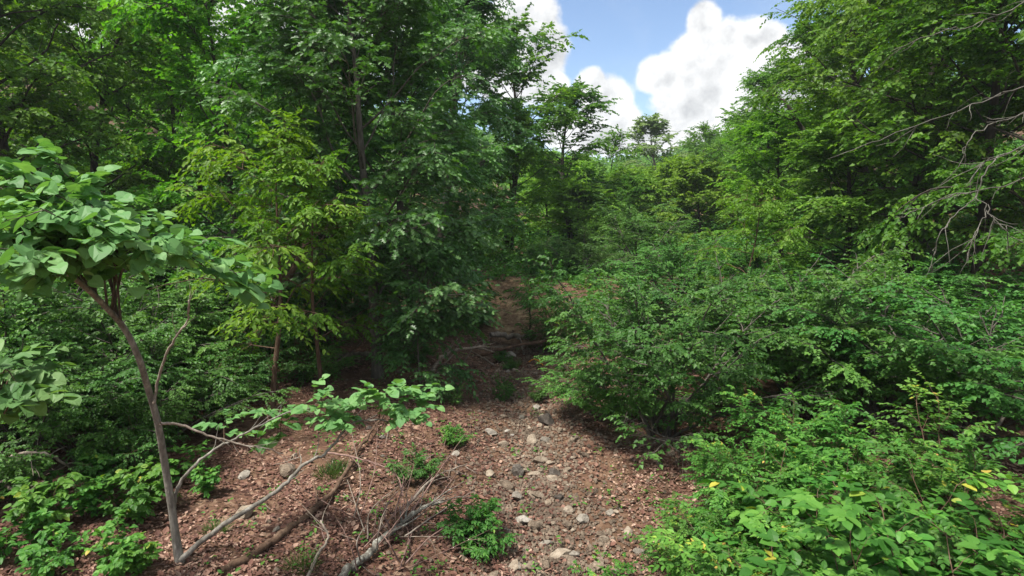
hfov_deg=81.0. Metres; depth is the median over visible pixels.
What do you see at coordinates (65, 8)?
broadleaf tree
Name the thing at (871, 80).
broadleaf tree
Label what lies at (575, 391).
shrub
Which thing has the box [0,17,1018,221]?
distant wood
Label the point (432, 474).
brush twig
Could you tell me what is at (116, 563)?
seedling
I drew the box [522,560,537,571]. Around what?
creek rock
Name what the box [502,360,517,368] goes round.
shrub
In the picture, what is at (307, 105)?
broadleaf tree
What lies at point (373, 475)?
brush twig
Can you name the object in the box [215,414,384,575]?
fallen limb
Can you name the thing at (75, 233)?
redbud tree
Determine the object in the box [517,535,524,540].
creek rock
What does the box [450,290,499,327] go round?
shrub
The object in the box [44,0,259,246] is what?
broadleaf tree
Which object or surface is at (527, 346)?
jam branch
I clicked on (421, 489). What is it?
fallen branch
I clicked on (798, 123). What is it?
leaning tree
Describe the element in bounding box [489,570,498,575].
creek rock
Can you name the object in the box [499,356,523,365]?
grass tuft
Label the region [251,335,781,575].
pebbles
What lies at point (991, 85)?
broadleaf tree
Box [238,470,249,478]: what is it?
creek rock
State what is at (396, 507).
brush twig
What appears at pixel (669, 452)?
creek rock
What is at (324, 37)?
oak tree
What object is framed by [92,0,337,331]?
broadleaf tree
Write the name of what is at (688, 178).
broadleaf tree
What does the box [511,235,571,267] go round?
shrub
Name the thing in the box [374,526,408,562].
brush twig
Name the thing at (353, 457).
fallen branch
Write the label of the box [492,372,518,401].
shrub
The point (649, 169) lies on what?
broadleaf tree
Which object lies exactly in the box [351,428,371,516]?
brush twig
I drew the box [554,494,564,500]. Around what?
creek rock
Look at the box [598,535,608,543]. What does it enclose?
creek rock
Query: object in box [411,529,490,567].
brush twig
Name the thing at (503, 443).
creek rock
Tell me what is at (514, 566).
creek rock
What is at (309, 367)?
shrub
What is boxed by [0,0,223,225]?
broadleaf tree
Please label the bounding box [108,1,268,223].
broadleaf tree
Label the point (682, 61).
sky
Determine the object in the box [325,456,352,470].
grass tuft
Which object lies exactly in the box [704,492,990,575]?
shrub
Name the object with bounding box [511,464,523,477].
creek rock
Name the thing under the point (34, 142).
broadleaf tree
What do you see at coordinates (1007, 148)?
broadleaf tree
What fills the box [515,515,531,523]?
creek rock
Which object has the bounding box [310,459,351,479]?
grass tuft
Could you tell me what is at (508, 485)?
creek rock
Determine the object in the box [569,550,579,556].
creek rock
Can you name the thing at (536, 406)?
creek rock
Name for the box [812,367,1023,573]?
shrub
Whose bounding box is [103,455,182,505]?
seedling
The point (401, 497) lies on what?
brush twig
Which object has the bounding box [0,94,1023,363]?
undergrowth
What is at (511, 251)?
young tree
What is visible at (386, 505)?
brush twig
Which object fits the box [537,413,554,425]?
creek rock
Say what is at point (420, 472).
shrub
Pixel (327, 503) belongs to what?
brush twig
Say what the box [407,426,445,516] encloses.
brush twig
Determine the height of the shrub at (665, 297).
3.043 m
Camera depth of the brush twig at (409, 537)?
7.31 m
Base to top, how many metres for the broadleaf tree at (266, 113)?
10.521 m
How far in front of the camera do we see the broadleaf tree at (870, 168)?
25.85 m
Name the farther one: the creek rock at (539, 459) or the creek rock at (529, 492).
the creek rock at (539, 459)
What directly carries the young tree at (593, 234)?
on the ground
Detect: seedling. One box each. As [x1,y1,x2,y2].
[0,456,64,501]
[0,498,69,564]
[2,472,92,530]
[14,522,90,575]
[52,475,115,519]
[71,441,130,484]
[72,509,144,575]
[80,470,172,523]
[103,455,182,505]
[108,532,162,575]
[153,439,215,482]
[187,465,220,497]
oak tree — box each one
[180,0,524,378]
[188,0,440,353]
[290,0,506,331]
[340,0,552,281]
[362,1,532,254]
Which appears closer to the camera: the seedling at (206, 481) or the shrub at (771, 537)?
the shrub at (771, 537)
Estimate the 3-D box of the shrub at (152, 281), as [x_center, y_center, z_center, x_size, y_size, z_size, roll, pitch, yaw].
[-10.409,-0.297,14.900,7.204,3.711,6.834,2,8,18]
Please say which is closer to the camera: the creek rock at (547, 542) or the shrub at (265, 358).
the creek rock at (547, 542)
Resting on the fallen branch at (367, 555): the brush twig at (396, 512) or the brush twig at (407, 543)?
the brush twig at (396, 512)
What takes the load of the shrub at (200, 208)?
on the ground
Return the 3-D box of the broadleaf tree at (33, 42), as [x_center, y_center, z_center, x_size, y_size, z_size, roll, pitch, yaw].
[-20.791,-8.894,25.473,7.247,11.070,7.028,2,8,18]
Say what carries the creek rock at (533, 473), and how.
on the ground
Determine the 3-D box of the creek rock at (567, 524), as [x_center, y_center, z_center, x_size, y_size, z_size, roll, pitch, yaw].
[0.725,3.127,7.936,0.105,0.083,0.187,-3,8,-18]
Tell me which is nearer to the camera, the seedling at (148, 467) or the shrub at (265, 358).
the seedling at (148, 467)
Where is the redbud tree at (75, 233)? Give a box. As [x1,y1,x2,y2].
[0,136,453,564]
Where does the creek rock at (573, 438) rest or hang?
on the ground
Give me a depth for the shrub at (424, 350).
15.32 m
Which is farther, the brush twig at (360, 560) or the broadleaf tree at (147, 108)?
the broadleaf tree at (147, 108)
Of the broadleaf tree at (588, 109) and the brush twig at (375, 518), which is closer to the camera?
the brush twig at (375, 518)
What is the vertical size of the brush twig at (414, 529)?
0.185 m
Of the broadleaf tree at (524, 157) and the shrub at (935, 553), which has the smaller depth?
the shrub at (935, 553)
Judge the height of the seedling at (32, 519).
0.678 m
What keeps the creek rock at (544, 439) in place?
on the ground
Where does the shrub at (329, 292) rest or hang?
on the ground
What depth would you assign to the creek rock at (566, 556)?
7.17 m
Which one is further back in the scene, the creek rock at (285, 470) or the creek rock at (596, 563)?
the creek rock at (285, 470)
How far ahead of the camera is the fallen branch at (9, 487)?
7.47 m
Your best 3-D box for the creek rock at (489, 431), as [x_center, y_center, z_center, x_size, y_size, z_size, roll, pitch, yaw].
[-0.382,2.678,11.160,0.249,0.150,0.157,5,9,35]
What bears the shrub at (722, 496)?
on the ground
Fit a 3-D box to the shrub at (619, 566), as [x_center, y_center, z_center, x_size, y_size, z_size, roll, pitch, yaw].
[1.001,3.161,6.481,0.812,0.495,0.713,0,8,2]
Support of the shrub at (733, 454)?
on the ground
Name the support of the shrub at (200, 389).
on the ground
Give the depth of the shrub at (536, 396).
13.12 m
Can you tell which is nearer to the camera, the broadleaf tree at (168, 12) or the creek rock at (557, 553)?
the creek rock at (557, 553)
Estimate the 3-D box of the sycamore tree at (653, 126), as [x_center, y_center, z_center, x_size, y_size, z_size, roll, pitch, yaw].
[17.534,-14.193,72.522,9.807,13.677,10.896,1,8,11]
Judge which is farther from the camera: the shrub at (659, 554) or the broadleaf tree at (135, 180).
the broadleaf tree at (135, 180)
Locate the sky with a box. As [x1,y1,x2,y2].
[40,0,1021,161]
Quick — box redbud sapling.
[0,339,82,424]
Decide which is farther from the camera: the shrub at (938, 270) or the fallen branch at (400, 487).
the shrub at (938, 270)
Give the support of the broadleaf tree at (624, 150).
on the ground
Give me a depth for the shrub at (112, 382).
8.46 m
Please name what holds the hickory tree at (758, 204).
on the ground
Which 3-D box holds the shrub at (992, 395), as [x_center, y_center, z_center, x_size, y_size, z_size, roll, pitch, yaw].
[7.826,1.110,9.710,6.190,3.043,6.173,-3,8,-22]
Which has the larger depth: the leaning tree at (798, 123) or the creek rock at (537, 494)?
the leaning tree at (798, 123)
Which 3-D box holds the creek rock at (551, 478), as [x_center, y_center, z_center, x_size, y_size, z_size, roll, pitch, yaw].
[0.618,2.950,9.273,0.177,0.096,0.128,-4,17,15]
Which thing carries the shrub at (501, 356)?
on the ground
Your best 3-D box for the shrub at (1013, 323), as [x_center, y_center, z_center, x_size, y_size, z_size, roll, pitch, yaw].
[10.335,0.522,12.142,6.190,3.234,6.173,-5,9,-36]
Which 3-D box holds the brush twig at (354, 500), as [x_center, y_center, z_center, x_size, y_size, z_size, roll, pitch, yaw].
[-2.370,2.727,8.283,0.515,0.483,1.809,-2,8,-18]
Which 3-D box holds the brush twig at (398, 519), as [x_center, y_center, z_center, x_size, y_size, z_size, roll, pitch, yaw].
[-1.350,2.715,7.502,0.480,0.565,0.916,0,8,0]
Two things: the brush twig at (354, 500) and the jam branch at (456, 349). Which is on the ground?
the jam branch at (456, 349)
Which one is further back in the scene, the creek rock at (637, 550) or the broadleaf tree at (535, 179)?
the broadleaf tree at (535, 179)
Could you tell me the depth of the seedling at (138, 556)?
6.38 m
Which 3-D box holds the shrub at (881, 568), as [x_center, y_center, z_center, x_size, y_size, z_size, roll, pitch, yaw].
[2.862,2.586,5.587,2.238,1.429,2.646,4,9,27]
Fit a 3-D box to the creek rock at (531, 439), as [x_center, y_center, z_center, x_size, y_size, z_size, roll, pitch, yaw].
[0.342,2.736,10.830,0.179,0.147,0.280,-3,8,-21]
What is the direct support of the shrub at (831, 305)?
on the ground
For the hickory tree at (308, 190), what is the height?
5.166 m
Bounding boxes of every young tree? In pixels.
[362,240,486,402]
[472,184,517,263]
[575,220,602,253]
[608,171,656,247]
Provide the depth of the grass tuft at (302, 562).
6.58 m
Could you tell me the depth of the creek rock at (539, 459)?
9.93 m
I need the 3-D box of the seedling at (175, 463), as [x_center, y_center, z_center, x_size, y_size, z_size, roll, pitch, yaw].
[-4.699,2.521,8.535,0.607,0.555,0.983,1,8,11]
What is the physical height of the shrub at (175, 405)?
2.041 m
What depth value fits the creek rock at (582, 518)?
8.01 m
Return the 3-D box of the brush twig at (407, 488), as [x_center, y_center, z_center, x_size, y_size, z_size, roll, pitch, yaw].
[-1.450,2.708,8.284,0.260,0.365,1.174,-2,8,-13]
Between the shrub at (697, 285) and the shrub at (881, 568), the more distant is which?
the shrub at (697, 285)
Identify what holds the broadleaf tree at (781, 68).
on the ground
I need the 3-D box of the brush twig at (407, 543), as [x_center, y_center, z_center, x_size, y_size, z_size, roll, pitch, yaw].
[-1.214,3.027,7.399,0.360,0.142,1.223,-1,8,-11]
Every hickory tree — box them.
[148,108,389,406]
[210,149,401,389]
[684,173,814,318]
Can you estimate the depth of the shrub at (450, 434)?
10.38 m
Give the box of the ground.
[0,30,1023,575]
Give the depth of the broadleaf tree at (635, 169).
53.96 m
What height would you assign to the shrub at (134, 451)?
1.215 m
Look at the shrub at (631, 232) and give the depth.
27.16 m
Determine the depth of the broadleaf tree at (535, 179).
44.61 m
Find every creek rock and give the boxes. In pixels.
[234,504,254,518]
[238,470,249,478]
[272,526,280,531]
[279,463,295,476]
[451,450,459,456]
[485,428,497,435]
[486,469,493,477]
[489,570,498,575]
[497,441,509,447]
[500,480,514,490]
[505,351,515,356]
[509,559,518,570]
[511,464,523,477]
[511,491,523,499]
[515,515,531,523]
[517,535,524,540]
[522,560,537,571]
[526,434,536,443]
[527,490,534,498]
[528,471,539,475]
[528,520,538,529]
[531,491,543,498]
[533,404,540,410]
[533,456,547,462]
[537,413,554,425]
[538,540,553,546]
[540,436,549,442]
[547,475,557,482]
[548,468,560,475]
[549,548,570,558]
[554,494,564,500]
[561,554,568,560]
[562,467,571,472]
[562,521,570,527]
[563,506,573,513]
[567,556,575,565]
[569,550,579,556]
[570,435,578,442]
[576,514,588,523]
[580,452,589,456]
[585,565,595,573]
[592,557,603,569]
[596,530,605,536]
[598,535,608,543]
[605,509,613,515]
[624,526,633,536]
[632,548,644,554]
[667,449,674,456]
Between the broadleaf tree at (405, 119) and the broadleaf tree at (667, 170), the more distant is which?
the broadleaf tree at (667, 170)
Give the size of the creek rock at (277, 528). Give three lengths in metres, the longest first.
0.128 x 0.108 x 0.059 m
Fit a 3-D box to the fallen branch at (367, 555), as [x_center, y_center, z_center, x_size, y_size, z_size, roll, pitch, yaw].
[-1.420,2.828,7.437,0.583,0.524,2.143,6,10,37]
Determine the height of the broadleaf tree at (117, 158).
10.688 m
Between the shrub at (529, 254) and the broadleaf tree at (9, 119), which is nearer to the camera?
the broadleaf tree at (9, 119)
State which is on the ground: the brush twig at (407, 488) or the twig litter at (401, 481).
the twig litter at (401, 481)
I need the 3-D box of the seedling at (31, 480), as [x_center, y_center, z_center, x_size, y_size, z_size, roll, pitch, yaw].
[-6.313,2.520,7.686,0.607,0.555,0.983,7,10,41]
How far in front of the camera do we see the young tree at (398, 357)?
12.70 m
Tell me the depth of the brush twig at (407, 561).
7.08 m
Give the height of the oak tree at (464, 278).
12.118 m
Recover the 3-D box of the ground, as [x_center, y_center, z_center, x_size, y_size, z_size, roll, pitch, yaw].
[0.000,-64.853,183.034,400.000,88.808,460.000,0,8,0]
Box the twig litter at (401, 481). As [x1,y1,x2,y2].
[47,342,958,575]
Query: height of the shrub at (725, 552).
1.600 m
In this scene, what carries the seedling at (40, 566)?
on the ground
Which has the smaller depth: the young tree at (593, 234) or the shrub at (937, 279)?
the shrub at (937, 279)
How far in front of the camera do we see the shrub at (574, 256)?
24.86 m
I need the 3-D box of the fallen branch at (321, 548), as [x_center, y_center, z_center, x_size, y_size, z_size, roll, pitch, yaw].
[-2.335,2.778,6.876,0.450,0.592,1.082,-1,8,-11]
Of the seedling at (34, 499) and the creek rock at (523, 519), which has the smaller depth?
the seedling at (34, 499)
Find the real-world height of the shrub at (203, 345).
3.043 m
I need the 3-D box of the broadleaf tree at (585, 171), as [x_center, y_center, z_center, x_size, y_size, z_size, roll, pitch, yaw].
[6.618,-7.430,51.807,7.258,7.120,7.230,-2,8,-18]
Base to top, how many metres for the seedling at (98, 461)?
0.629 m
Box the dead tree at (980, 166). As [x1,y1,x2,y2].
[829,1,1023,279]
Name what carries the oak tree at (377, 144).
on the ground
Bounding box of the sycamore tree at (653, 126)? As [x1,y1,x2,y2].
[623,112,694,205]
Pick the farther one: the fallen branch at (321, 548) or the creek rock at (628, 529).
the creek rock at (628, 529)
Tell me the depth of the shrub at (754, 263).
19.93 m
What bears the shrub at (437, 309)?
on the ground
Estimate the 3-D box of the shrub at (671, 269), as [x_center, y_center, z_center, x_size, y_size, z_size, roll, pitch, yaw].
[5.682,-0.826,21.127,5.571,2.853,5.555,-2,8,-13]
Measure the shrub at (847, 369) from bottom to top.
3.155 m
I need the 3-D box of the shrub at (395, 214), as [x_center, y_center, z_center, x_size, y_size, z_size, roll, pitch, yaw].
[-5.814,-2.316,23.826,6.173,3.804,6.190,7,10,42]
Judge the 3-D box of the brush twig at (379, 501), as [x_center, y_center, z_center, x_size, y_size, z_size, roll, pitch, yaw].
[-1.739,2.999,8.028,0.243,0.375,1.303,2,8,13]
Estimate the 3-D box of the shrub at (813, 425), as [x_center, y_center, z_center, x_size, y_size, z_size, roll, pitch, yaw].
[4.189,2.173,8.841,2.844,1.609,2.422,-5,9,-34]
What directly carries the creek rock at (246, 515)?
on the ground
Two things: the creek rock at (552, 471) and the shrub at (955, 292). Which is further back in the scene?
the shrub at (955, 292)
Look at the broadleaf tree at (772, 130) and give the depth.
23.47 m
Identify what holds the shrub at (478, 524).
on the ground
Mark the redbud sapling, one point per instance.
(32, 388)
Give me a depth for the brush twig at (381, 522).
6.99 m
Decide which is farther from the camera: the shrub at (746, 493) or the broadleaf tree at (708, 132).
the broadleaf tree at (708, 132)
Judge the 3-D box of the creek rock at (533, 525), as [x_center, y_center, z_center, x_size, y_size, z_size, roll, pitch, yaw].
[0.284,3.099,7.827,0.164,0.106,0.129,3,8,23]
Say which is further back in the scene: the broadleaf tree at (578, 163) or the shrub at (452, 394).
the broadleaf tree at (578, 163)
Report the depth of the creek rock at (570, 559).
7.10 m
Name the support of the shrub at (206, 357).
on the ground
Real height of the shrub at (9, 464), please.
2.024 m
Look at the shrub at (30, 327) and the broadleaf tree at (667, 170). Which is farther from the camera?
the broadleaf tree at (667, 170)
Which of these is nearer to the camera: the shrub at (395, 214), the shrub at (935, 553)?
the shrub at (935, 553)
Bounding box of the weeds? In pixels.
[61,343,880,575]
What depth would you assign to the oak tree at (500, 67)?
28.29 m
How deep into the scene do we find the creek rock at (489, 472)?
9.44 m
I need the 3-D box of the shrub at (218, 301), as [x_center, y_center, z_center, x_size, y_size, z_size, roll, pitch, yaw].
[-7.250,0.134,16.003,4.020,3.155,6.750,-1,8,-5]
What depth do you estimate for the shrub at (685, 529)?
6.32 m
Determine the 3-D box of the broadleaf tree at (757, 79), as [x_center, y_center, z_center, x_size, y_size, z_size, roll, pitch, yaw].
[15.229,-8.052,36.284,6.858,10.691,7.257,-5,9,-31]
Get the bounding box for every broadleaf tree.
[0,0,110,179]
[0,0,181,244]
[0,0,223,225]
[0,18,70,164]
[0,39,67,225]
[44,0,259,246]
[57,1,197,201]
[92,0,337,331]
[98,33,242,187]
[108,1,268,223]
[177,27,355,252]
[190,3,301,197]
[291,9,416,206]
[300,7,488,209]
[460,2,591,255]
[463,96,575,253]
[500,149,593,237]
[509,75,629,244]
[529,177,626,251]
[541,160,617,234]
[545,155,594,228]
[578,163,679,239]
[585,124,644,227]
[596,165,665,229]
[628,165,694,231]
[635,154,729,235]
[646,153,765,245]
[662,120,733,205]
[694,108,788,225]
[702,65,829,234]
[706,99,845,267]
[715,115,972,292]
[721,9,888,233]
[743,0,1023,273]
[752,0,995,261]
[780,1,988,246]
[798,9,989,213]
[811,0,1023,312]
[837,0,1023,277]
[854,4,1023,228]
[936,6,1023,225]
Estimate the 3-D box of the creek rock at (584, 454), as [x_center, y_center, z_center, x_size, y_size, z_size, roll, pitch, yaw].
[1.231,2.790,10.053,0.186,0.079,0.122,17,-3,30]
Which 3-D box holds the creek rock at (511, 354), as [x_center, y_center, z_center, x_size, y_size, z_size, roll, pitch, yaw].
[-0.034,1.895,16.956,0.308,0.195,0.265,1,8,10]
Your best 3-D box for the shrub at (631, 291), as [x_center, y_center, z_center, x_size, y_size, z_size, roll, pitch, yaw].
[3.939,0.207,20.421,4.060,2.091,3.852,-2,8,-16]
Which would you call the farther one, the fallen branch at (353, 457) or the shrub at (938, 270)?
the shrub at (938, 270)
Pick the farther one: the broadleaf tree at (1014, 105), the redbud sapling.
the broadleaf tree at (1014, 105)
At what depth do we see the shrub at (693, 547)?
5.24 m
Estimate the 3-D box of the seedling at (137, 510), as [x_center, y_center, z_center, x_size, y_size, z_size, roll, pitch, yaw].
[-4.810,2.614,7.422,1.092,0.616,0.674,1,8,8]
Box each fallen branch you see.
[0,480,43,497]
[11,446,76,477]
[291,495,330,575]
[327,452,403,496]
[338,481,469,575]
[390,462,412,515]
[402,456,476,515]
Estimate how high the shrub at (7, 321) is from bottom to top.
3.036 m
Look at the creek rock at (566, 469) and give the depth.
9.56 m
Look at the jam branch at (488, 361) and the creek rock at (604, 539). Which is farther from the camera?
the jam branch at (488, 361)
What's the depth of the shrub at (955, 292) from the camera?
13.04 m
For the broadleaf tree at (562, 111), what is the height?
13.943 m
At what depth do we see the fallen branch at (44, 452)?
7.60 m
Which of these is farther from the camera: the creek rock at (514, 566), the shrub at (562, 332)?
the shrub at (562, 332)
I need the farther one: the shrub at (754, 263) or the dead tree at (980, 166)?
the shrub at (754, 263)
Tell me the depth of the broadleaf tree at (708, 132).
59.17 m
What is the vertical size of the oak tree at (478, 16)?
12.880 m
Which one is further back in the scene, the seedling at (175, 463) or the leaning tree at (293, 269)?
the leaning tree at (293, 269)
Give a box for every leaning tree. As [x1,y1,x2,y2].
[211,204,402,375]
[732,86,934,256]
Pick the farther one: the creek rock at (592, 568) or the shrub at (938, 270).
the shrub at (938, 270)
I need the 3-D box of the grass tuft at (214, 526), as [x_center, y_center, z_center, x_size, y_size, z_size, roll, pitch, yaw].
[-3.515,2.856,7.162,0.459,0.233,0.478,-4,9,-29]
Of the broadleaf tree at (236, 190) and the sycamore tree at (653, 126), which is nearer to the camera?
the broadleaf tree at (236, 190)
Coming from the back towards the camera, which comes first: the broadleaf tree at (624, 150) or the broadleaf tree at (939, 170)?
the broadleaf tree at (624, 150)
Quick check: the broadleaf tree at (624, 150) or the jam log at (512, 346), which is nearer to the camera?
the jam log at (512, 346)
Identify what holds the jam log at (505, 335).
on the ground
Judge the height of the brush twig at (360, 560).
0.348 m
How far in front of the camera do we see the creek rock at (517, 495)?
8.64 m
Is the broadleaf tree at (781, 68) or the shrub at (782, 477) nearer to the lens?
the shrub at (782, 477)
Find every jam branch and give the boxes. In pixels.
[428,339,501,378]
[471,351,493,364]
[516,334,547,355]
[519,338,524,354]
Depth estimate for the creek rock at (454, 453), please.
10.05 m
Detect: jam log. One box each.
[477,333,578,357]
[489,331,558,342]
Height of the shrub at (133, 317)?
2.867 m
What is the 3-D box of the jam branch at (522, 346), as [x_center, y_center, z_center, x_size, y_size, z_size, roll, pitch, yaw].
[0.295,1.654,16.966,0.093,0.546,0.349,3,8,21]
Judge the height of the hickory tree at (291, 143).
5.896 m
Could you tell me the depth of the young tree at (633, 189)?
35.15 m
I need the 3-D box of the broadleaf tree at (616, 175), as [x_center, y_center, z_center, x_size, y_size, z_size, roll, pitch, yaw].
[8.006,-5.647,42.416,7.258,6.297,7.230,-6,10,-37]
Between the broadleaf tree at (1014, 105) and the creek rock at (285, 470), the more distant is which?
the broadleaf tree at (1014, 105)
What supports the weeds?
on the ground
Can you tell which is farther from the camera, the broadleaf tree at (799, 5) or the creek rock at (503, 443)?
the broadleaf tree at (799, 5)
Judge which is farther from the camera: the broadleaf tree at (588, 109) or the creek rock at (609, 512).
the broadleaf tree at (588, 109)
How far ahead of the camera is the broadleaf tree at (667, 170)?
42.81 m
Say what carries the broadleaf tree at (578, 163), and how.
on the ground
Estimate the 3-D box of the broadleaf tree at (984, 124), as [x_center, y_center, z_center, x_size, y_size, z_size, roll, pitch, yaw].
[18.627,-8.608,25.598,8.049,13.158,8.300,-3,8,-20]
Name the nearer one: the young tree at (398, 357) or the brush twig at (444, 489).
the brush twig at (444, 489)
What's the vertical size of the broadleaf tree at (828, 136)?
6.660 m
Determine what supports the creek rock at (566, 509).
on the ground
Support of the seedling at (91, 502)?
on the ground
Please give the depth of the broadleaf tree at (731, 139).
42.89 m
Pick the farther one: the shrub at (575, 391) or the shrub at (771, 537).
the shrub at (575, 391)
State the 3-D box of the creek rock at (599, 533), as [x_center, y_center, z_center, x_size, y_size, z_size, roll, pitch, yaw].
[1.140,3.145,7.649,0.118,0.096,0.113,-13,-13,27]
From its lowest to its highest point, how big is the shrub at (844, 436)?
1.520 m
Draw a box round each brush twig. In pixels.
[293,479,358,519]
[337,520,357,570]
[341,508,369,561]
[342,448,364,531]
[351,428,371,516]
[359,418,391,516]
[363,474,456,547]
[367,486,397,539]
[369,502,381,540]
[373,482,403,527]
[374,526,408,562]
[376,494,392,548]
[378,490,421,545]
[395,478,409,533]
[399,466,408,522]
[399,515,426,568]
[399,536,485,554]
[401,458,413,513]
[402,498,414,555]
[404,490,474,536]
[405,467,475,526]
[405,503,510,563]
[406,447,462,506]
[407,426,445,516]
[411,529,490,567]
[412,436,463,510]
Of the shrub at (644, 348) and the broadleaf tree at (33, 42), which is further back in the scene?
the broadleaf tree at (33, 42)
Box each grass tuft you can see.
[199,516,235,536]
[280,544,322,574]
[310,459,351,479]
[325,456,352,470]
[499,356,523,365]
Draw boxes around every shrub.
[0,241,225,372]
[0,253,214,444]
[0,266,259,431]
[0,317,223,461]
[0,321,300,450]
[0,339,175,493]
[1,204,186,322]
[40,241,289,372]
[49,192,299,313]
[59,402,187,492]
[117,234,306,340]
[126,353,254,447]
[143,314,308,409]
[176,231,353,311]
[202,314,294,401]
[244,297,368,386]
[327,187,433,255]
[381,314,444,365]
[385,442,444,484]
[420,283,464,334]
[436,493,521,565]
[437,384,465,404]
[437,422,476,446]
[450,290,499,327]
[492,350,514,362]
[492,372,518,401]
[495,249,635,353]
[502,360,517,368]
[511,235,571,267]
[513,307,570,350]
[515,333,774,432]
[519,255,868,473]
[528,384,546,401]
[531,222,644,272]
[567,545,637,575]
[568,262,692,325]
[588,193,707,265]
[600,265,780,371]
[605,226,764,300]
[613,247,1022,410]
[627,246,843,354]
[631,508,721,572]
[638,490,827,575]
[639,508,875,575]
[655,433,829,537]
[679,431,896,565]
[680,438,796,516]
[685,251,1023,427]
[689,385,895,482]
[694,519,873,575]
[698,439,1023,575]
[701,474,948,575]
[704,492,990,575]
[715,239,850,309]
[739,466,1023,575]
[746,263,1013,365]
[746,399,993,497]
[762,252,1023,478]
[768,253,1023,355]
[804,249,969,319]
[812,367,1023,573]
[848,434,1023,575]
[868,257,1023,384]
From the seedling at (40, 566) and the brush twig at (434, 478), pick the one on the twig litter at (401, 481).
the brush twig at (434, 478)
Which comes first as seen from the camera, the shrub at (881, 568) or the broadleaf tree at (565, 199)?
the shrub at (881, 568)
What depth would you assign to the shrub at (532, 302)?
17.78 m

